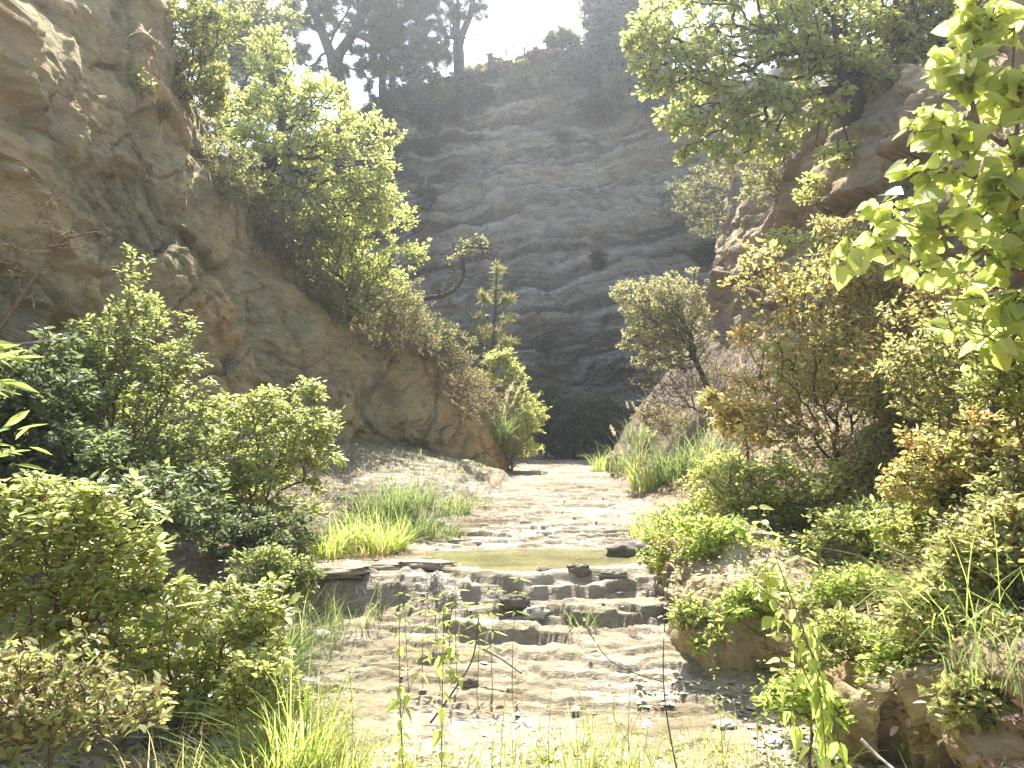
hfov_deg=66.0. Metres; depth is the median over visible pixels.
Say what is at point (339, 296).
heath shrub
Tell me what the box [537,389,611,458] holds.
bush
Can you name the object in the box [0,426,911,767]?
streambed
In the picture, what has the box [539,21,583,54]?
shrub
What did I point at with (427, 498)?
grass tuft
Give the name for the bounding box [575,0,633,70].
conifer
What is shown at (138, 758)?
rock
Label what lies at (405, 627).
shoot
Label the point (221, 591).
plant
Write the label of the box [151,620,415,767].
grass tuft
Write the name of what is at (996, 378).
shrub
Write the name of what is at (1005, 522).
shrub
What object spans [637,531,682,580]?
bramble
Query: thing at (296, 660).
sedge tuft
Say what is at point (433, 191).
cliff shrub
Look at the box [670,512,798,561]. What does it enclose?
shrub
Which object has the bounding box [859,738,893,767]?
dead branch
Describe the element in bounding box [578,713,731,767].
grass tuft
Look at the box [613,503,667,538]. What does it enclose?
grass tuft
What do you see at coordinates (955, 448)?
shrub
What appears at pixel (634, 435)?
grass tuft
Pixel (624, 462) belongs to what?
grass tuft
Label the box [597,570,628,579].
rock
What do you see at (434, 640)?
shoot
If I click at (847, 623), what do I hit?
shrub
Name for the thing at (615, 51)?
conifer
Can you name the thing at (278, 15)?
tree
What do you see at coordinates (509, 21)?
sky
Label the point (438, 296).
dead branch
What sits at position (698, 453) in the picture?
grass tuft
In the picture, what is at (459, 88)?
rim shrub
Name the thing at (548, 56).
rim shrub
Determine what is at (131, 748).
weeds
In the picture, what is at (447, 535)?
grass tuft
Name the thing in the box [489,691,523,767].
plant
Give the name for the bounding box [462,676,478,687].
rock
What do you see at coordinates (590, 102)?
rim shrub
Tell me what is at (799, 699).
shrub
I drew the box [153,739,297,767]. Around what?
grass tuft
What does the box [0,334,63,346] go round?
dead branch
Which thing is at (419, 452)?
grass cover
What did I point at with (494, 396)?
heath shrub
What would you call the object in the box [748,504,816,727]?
sapling
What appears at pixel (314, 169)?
rim shrub
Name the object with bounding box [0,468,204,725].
bramble
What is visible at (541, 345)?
cliff shrub
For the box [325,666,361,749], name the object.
plant
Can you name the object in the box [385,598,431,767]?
nettle
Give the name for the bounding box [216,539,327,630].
shrub
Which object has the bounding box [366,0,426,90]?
pine tree
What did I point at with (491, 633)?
shoot
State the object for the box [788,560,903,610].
bramble
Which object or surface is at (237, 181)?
heath shrub
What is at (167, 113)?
shrub
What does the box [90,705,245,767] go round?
grass tuft
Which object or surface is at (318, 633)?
rock
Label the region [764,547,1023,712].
grass tuft
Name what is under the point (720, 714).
plant
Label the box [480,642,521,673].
fallen branch
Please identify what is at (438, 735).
nettle
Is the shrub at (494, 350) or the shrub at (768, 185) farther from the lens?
the shrub at (494, 350)
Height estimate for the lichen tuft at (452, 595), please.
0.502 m
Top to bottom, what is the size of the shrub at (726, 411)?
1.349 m
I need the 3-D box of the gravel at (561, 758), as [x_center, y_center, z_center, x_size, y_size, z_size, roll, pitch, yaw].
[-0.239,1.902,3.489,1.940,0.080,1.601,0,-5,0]
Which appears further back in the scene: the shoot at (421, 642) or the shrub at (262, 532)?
the shrub at (262, 532)
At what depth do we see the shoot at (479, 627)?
5.06 m
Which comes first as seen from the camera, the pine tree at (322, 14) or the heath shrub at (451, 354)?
the heath shrub at (451, 354)
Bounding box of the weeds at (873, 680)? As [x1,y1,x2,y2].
[647,117,1023,757]
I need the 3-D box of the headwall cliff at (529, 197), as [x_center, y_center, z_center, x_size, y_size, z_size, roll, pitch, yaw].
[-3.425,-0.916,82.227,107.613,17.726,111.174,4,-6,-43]
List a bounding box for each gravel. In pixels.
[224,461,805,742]
[471,743,626,767]
[631,668,894,767]
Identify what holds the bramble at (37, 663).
on the streambed
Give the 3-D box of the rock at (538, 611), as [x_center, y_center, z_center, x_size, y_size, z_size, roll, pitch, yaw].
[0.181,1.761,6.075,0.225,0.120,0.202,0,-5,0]
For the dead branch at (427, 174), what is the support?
attached to the headwall cliff at (529, 197)
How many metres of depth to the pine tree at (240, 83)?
29.90 m
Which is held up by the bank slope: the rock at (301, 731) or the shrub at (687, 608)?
the shrub at (687, 608)
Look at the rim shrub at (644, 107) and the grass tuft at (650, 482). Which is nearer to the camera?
the grass tuft at (650, 482)
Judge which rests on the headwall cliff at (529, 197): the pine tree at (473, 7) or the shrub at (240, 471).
the pine tree at (473, 7)
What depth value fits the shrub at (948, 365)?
5.58 m
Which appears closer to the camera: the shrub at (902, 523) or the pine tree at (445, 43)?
the shrub at (902, 523)
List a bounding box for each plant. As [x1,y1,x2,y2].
[171,597,218,741]
[214,560,228,689]
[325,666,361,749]
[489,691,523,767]
[531,691,556,767]
[578,570,676,767]
[607,678,651,767]
[690,669,736,767]
[743,659,772,757]
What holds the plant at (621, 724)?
on the streambed
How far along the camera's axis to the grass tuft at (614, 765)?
3.64 m
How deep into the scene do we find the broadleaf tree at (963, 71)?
3.96 m
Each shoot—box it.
[393,592,420,687]
[406,595,439,686]
[422,612,450,689]
[442,588,470,690]
[463,601,492,687]
[476,586,506,690]
[500,576,530,693]
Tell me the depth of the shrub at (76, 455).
5.90 m
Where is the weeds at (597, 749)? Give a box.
[104,715,890,767]
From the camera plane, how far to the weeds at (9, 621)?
6.91 m
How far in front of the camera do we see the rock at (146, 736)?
4.15 m
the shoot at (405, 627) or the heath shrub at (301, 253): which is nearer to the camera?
the shoot at (405, 627)
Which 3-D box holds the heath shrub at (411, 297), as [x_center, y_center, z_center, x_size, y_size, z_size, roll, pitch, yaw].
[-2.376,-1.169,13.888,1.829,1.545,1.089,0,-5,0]
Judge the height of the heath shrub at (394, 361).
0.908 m
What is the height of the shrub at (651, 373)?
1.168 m
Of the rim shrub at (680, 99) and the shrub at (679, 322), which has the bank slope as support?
the shrub at (679, 322)
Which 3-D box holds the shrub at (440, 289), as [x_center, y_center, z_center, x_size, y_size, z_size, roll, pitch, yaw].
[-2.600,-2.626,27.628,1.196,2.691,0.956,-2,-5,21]
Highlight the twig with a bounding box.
[429,617,489,723]
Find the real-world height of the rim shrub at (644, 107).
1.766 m
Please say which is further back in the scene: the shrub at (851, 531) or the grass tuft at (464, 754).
the shrub at (851, 531)
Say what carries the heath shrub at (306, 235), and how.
on the spur cliff at (72, 104)
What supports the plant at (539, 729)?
on the streambed
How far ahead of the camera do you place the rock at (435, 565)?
6.67 m
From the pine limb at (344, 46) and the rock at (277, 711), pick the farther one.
the pine limb at (344, 46)
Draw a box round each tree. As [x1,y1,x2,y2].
[179,0,310,175]
[182,0,439,134]
[198,22,407,246]
[204,3,246,148]
[351,0,415,104]
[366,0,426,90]
[396,0,447,84]
[403,0,455,82]
[432,0,491,79]
[619,0,986,172]
[663,3,671,68]
[830,0,1023,371]
[851,0,988,52]
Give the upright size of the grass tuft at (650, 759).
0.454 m
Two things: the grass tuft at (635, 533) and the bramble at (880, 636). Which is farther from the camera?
the grass tuft at (635, 533)
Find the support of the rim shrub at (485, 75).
on the headwall cliff at (529, 197)
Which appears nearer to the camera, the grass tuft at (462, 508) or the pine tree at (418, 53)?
the grass tuft at (462, 508)
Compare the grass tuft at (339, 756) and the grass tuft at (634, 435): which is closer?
the grass tuft at (339, 756)
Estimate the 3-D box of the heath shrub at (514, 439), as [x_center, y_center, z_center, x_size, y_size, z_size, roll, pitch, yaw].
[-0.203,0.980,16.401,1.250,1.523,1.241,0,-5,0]
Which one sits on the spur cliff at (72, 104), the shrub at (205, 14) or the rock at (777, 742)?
the shrub at (205, 14)
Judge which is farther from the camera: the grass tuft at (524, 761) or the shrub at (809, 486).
the shrub at (809, 486)
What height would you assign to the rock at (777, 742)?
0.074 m
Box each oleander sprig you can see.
[0,340,41,396]
[0,410,51,470]
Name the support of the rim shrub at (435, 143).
on the headwall cliff at (529, 197)
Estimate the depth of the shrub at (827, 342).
7.58 m
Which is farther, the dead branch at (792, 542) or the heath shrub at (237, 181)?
the heath shrub at (237, 181)
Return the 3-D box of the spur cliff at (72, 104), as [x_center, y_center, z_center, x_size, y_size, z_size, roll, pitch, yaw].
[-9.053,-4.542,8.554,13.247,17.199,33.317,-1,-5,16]
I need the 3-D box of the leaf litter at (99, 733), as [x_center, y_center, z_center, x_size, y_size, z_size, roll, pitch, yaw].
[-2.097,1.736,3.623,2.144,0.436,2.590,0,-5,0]
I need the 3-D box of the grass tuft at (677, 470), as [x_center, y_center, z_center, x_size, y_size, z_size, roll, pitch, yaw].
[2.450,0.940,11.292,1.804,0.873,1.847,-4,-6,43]
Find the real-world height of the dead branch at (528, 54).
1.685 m
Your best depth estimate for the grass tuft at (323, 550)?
7.23 m
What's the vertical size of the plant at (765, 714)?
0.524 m
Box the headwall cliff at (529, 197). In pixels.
[224,52,812,453]
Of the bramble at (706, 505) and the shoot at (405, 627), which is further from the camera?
the bramble at (706, 505)
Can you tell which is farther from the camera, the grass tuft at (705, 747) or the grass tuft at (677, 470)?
the grass tuft at (677, 470)
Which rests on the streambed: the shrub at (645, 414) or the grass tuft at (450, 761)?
the grass tuft at (450, 761)
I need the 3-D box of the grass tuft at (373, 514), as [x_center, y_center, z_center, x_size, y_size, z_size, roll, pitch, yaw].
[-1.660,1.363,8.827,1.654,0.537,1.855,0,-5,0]
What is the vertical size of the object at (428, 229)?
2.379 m
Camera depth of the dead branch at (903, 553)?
4.78 m
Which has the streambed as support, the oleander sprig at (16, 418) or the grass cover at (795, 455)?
the oleander sprig at (16, 418)
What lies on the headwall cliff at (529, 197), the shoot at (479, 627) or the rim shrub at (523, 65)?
the rim shrub at (523, 65)
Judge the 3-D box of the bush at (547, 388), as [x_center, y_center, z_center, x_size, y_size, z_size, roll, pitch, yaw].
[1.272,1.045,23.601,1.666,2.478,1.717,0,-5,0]
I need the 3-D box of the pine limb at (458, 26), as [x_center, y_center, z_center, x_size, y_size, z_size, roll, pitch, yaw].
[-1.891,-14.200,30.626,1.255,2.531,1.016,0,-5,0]
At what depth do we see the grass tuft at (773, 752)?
3.65 m
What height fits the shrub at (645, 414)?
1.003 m
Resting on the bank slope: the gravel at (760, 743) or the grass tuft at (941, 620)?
the grass tuft at (941, 620)
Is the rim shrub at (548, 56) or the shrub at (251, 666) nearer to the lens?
the shrub at (251, 666)
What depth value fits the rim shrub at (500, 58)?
31.10 m
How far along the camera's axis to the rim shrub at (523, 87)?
31.34 m
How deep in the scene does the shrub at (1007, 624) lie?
3.31 m
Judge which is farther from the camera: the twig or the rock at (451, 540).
the rock at (451, 540)
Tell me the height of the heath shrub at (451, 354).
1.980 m
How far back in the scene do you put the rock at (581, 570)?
6.45 m
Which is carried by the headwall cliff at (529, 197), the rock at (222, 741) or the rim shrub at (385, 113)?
the rim shrub at (385, 113)
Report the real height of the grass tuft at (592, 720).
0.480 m
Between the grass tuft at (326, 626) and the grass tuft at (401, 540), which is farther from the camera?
the grass tuft at (401, 540)
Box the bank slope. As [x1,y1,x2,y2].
[604,0,1023,767]
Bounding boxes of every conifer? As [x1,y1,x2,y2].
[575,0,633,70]
[595,0,662,87]
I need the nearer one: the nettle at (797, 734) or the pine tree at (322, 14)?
the nettle at (797, 734)
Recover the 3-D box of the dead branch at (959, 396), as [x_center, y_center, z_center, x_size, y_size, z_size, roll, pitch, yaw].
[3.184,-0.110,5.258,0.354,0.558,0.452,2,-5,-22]
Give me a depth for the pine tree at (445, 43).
30.41 m
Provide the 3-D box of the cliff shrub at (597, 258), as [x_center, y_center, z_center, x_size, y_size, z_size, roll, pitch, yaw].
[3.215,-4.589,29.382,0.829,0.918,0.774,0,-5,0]
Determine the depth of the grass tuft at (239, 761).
3.67 m
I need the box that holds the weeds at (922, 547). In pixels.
[743,394,1023,653]
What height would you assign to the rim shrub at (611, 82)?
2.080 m
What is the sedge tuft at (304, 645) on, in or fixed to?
on the streambed
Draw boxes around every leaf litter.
[0,427,408,760]
[0,668,335,767]
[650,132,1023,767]
[660,63,1023,656]
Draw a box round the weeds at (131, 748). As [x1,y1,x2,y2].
[0,641,355,767]
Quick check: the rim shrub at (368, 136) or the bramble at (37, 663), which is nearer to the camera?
the bramble at (37, 663)
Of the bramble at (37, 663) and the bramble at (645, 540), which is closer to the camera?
the bramble at (37, 663)
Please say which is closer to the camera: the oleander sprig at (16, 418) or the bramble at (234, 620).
the oleander sprig at (16, 418)
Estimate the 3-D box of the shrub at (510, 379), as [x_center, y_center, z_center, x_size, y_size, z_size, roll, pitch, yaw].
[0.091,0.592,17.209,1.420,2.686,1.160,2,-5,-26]
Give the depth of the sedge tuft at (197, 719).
4.59 m
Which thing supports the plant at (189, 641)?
on the streambed
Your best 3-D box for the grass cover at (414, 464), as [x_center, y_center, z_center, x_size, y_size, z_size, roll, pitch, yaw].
[-1.770,0.950,11.354,3.035,1.088,5.595,0,-5,0]
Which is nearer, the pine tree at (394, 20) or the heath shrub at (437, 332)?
the heath shrub at (437, 332)
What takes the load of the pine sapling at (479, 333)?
on the streambed
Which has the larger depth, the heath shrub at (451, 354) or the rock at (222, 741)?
the heath shrub at (451, 354)
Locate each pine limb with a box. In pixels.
[333,0,381,63]
[447,0,479,44]
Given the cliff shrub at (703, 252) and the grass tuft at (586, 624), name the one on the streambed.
the grass tuft at (586, 624)
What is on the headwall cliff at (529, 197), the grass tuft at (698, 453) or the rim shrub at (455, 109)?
the rim shrub at (455, 109)
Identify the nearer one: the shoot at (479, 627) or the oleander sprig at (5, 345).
the oleander sprig at (5, 345)
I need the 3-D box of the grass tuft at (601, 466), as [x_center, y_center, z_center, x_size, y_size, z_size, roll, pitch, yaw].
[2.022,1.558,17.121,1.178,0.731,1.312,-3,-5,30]
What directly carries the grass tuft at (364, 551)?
on the streambed
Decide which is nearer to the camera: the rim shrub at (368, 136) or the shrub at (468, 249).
the shrub at (468, 249)
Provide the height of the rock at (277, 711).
0.210 m
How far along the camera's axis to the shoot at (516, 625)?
5.06 m
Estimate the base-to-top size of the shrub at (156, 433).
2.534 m
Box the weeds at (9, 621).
[0,426,386,749]
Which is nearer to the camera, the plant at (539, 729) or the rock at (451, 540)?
the plant at (539, 729)
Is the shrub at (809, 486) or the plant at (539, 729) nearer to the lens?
the plant at (539, 729)
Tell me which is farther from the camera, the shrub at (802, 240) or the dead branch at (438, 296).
the dead branch at (438, 296)
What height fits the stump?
0.852 m
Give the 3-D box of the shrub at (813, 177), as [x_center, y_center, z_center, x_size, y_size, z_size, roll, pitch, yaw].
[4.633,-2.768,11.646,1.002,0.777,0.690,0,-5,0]
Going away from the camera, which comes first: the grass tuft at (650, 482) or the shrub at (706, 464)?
the shrub at (706, 464)
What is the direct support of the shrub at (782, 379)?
on the bank slope
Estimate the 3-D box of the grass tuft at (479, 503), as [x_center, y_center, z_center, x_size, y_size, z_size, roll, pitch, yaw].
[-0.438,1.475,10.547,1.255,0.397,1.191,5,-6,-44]
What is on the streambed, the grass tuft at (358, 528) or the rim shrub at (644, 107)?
the grass tuft at (358, 528)
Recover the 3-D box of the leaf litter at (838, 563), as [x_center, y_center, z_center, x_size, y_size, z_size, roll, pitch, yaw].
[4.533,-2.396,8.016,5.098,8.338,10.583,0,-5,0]
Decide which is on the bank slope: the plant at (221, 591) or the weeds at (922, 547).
the weeds at (922, 547)
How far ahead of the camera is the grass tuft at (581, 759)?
3.65 m
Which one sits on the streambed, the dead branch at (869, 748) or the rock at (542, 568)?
the rock at (542, 568)
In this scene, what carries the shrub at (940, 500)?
on the bank slope
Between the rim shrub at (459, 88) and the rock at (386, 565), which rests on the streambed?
the rock at (386, 565)
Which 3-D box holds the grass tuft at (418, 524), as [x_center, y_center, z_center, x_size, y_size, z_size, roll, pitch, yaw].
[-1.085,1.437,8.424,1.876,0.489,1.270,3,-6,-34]
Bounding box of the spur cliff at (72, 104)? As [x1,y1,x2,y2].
[0,0,511,484]
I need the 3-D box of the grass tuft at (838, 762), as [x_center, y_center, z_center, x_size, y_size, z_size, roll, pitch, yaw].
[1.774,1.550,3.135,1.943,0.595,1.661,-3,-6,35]
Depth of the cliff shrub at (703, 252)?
26.95 m
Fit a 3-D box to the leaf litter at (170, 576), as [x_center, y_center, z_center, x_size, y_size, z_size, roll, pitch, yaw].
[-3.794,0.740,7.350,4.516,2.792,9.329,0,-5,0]
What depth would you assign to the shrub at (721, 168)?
18.97 m
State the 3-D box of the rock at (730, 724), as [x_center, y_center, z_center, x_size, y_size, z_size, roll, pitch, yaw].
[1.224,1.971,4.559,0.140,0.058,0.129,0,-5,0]
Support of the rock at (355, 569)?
on the streambed
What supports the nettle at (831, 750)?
on the streambed
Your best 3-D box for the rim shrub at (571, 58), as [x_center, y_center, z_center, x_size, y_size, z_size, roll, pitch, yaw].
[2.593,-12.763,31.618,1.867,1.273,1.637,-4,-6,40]
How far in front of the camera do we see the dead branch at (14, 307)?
5.83 m
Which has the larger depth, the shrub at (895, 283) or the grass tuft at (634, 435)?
the grass tuft at (634, 435)
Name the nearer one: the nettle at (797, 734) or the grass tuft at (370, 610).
the nettle at (797, 734)
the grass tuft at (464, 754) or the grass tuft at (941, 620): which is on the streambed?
the grass tuft at (464, 754)
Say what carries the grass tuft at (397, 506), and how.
on the streambed
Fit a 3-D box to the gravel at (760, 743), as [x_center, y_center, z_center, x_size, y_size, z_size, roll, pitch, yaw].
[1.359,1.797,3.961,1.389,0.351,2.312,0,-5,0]
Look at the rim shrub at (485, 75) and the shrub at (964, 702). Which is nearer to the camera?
the shrub at (964, 702)
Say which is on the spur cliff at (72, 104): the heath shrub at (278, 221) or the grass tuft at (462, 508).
the heath shrub at (278, 221)
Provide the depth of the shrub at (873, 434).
6.56 m
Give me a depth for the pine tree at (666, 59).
30.00 m
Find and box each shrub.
[0,242,230,519]
[0,323,234,576]
[122,57,156,99]
[156,375,348,524]
[159,104,179,125]
[164,501,329,562]
[167,0,253,121]
[197,133,265,205]
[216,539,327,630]
[234,168,345,264]
[238,190,319,263]
[256,221,340,299]
[277,148,340,179]
[286,186,431,323]
[306,268,383,324]
[326,127,383,166]
[342,277,426,358]
[348,290,459,357]
[359,95,406,145]
[376,122,412,178]
[380,353,400,366]
[387,277,484,384]
[392,74,436,124]
[397,309,477,362]
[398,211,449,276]
[406,107,444,154]
[413,178,438,214]
[415,70,457,107]
[420,270,454,317]
[423,89,467,123]
[424,344,492,424]
[442,70,465,98]
[446,233,491,265]
[455,78,499,107]
[460,350,506,430]
[464,61,499,83]
[474,344,516,418]
[479,55,508,80]
[484,76,540,99]
[484,351,552,469]
[491,395,531,467]
[498,58,536,90]
[514,45,553,69]
[531,335,567,357]
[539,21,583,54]
[550,128,578,141]
[552,47,601,83]
[574,82,615,122]
[588,248,608,270]
[594,64,642,111]
[609,266,720,392]
[628,350,720,413]
[629,397,693,442]
[633,67,674,113]
[664,587,722,632]
[666,83,711,123]
[666,165,735,242]
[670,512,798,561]
[677,448,756,492]
[689,241,715,265]
[694,450,824,531]
[696,385,776,489]
[705,111,775,190]
[717,232,919,484]
[733,132,800,206]
[745,450,886,530]
[750,329,878,450]
[752,663,859,767]
[764,221,944,307]
[783,600,895,673]
[790,491,917,561]
[792,171,847,220]
[794,364,940,517]
[807,213,961,451]
[829,250,1001,436]
[855,642,918,701]
[864,503,936,561]
[865,305,1021,456]
[871,563,973,631]
[874,401,1023,513]
[876,491,1023,639]
[898,429,1016,526]
[914,667,1016,739]
[922,439,1023,561]
[950,304,1023,464]
[955,604,1023,643]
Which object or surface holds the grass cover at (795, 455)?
on the bank slope
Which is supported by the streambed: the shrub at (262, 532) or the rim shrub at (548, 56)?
the shrub at (262, 532)
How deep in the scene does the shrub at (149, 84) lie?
9.34 m
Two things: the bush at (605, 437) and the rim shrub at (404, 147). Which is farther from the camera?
the rim shrub at (404, 147)
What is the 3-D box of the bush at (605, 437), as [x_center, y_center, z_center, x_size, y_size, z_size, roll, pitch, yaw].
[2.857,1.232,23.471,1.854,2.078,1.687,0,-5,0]
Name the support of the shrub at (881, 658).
on the bank slope
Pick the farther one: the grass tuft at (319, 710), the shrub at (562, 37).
the shrub at (562, 37)
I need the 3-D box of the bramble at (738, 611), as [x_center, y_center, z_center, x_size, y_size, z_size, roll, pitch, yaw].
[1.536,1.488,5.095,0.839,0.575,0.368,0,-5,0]
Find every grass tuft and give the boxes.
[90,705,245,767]
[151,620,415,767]
[153,680,360,767]
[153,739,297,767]
[247,696,408,767]
[252,660,371,751]
[269,581,367,649]
[283,509,391,559]
[295,721,432,767]
[312,497,425,551]
[312,570,404,634]
[324,481,419,532]
[327,501,454,554]
[328,477,438,517]
[328,520,408,557]
[335,470,490,510]
[345,469,448,524]
[346,498,475,541]
[355,706,481,767]
[364,723,518,767]
[410,511,487,538]
[425,478,500,516]
[445,706,578,767]
[450,485,511,509]
[474,382,529,443]
[509,695,666,767]
[522,722,669,767]
[531,666,664,764]
[540,699,756,767]
[552,599,610,631]
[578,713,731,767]
[581,443,609,471]
[597,409,655,473]
[609,401,654,443]
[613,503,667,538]
[617,450,671,491]
[625,387,758,473]
[631,420,717,480]
[641,695,758,767]
[728,699,896,767]
[729,503,1023,642]
[758,723,1001,766]
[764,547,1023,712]
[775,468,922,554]
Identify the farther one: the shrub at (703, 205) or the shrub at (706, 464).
the shrub at (703, 205)
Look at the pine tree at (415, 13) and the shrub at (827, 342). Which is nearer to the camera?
the shrub at (827, 342)
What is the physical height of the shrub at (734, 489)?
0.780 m
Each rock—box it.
[115,753,170,767]
[122,715,197,751]
[207,722,269,760]
[231,704,297,724]
[280,721,312,741]
[303,560,371,579]
[310,629,329,638]
[364,560,401,570]
[398,559,458,570]
[431,537,464,543]
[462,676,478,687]
[472,540,481,545]
[498,594,532,609]
[522,605,549,619]
[536,566,551,571]
[567,563,592,576]
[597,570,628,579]
[604,541,659,556]
[712,719,736,728]
[761,734,782,749]
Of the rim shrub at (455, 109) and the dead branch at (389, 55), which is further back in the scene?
the rim shrub at (455, 109)
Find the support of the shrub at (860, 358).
on the bank slope
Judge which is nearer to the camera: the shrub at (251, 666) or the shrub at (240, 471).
the shrub at (251, 666)
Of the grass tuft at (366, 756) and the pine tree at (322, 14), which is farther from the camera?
the pine tree at (322, 14)
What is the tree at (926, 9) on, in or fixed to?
on the bank slope
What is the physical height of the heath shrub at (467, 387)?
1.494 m
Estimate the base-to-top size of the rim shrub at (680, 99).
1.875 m
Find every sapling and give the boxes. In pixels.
[461,258,521,414]
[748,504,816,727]
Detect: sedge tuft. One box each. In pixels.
[3,612,415,749]
[120,569,446,744]
[192,580,405,671]
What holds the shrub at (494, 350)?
on the streambed
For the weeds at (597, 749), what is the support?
on the streambed
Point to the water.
(512, 559)
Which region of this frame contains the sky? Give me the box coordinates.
[171,0,936,154]
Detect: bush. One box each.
[529,378,576,458]
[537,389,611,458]
[578,391,628,457]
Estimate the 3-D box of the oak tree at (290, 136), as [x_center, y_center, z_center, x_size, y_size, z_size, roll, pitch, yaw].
[-3.877,-4.332,13.439,3.888,3.947,2.288,2,-5,-26]
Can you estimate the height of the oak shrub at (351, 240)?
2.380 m
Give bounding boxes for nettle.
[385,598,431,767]
[431,593,462,767]
[745,557,851,767]
[780,614,835,767]
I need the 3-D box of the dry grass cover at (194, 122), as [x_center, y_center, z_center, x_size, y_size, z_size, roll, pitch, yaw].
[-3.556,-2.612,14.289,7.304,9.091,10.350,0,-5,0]
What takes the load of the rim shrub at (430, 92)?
on the headwall cliff at (529, 197)
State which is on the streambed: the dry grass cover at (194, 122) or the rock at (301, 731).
the rock at (301, 731)
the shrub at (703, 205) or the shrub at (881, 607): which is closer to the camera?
the shrub at (881, 607)
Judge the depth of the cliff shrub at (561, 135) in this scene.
31.41 m
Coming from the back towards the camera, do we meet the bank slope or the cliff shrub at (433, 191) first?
the cliff shrub at (433, 191)
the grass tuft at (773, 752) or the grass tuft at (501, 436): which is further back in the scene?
the grass tuft at (501, 436)
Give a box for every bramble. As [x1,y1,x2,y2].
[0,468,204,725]
[0,617,178,767]
[55,571,303,740]
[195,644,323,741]
[630,494,714,571]
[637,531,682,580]
[684,473,770,527]
[685,569,807,660]
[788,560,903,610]
[851,612,945,679]
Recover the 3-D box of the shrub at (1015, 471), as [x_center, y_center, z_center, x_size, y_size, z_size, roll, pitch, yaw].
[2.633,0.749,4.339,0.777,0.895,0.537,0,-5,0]
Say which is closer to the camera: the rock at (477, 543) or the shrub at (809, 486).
the shrub at (809, 486)
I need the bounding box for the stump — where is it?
[485,52,498,72]
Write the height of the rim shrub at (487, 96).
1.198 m
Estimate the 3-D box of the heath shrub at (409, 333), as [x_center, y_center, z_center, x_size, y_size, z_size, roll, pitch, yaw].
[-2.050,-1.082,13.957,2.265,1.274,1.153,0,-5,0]
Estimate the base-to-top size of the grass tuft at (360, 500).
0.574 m
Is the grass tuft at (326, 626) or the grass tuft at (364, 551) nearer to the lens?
the grass tuft at (326, 626)
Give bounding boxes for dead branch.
[0,184,115,331]
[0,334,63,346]
[348,30,467,99]
[414,238,493,308]
[421,161,443,185]
[494,34,584,72]
[787,530,826,547]
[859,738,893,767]
[882,543,927,566]
[952,336,1009,409]
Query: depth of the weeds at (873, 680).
5.03 m
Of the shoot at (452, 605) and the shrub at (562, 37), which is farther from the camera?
the shrub at (562, 37)
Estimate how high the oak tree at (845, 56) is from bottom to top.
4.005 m
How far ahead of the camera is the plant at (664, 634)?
3.51 m
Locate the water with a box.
[422,547,635,571]
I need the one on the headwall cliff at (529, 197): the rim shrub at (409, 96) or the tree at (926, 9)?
the rim shrub at (409, 96)
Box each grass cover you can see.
[0,421,436,762]
[113,0,512,470]
[245,426,491,494]
[615,59,1023,614]
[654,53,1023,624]

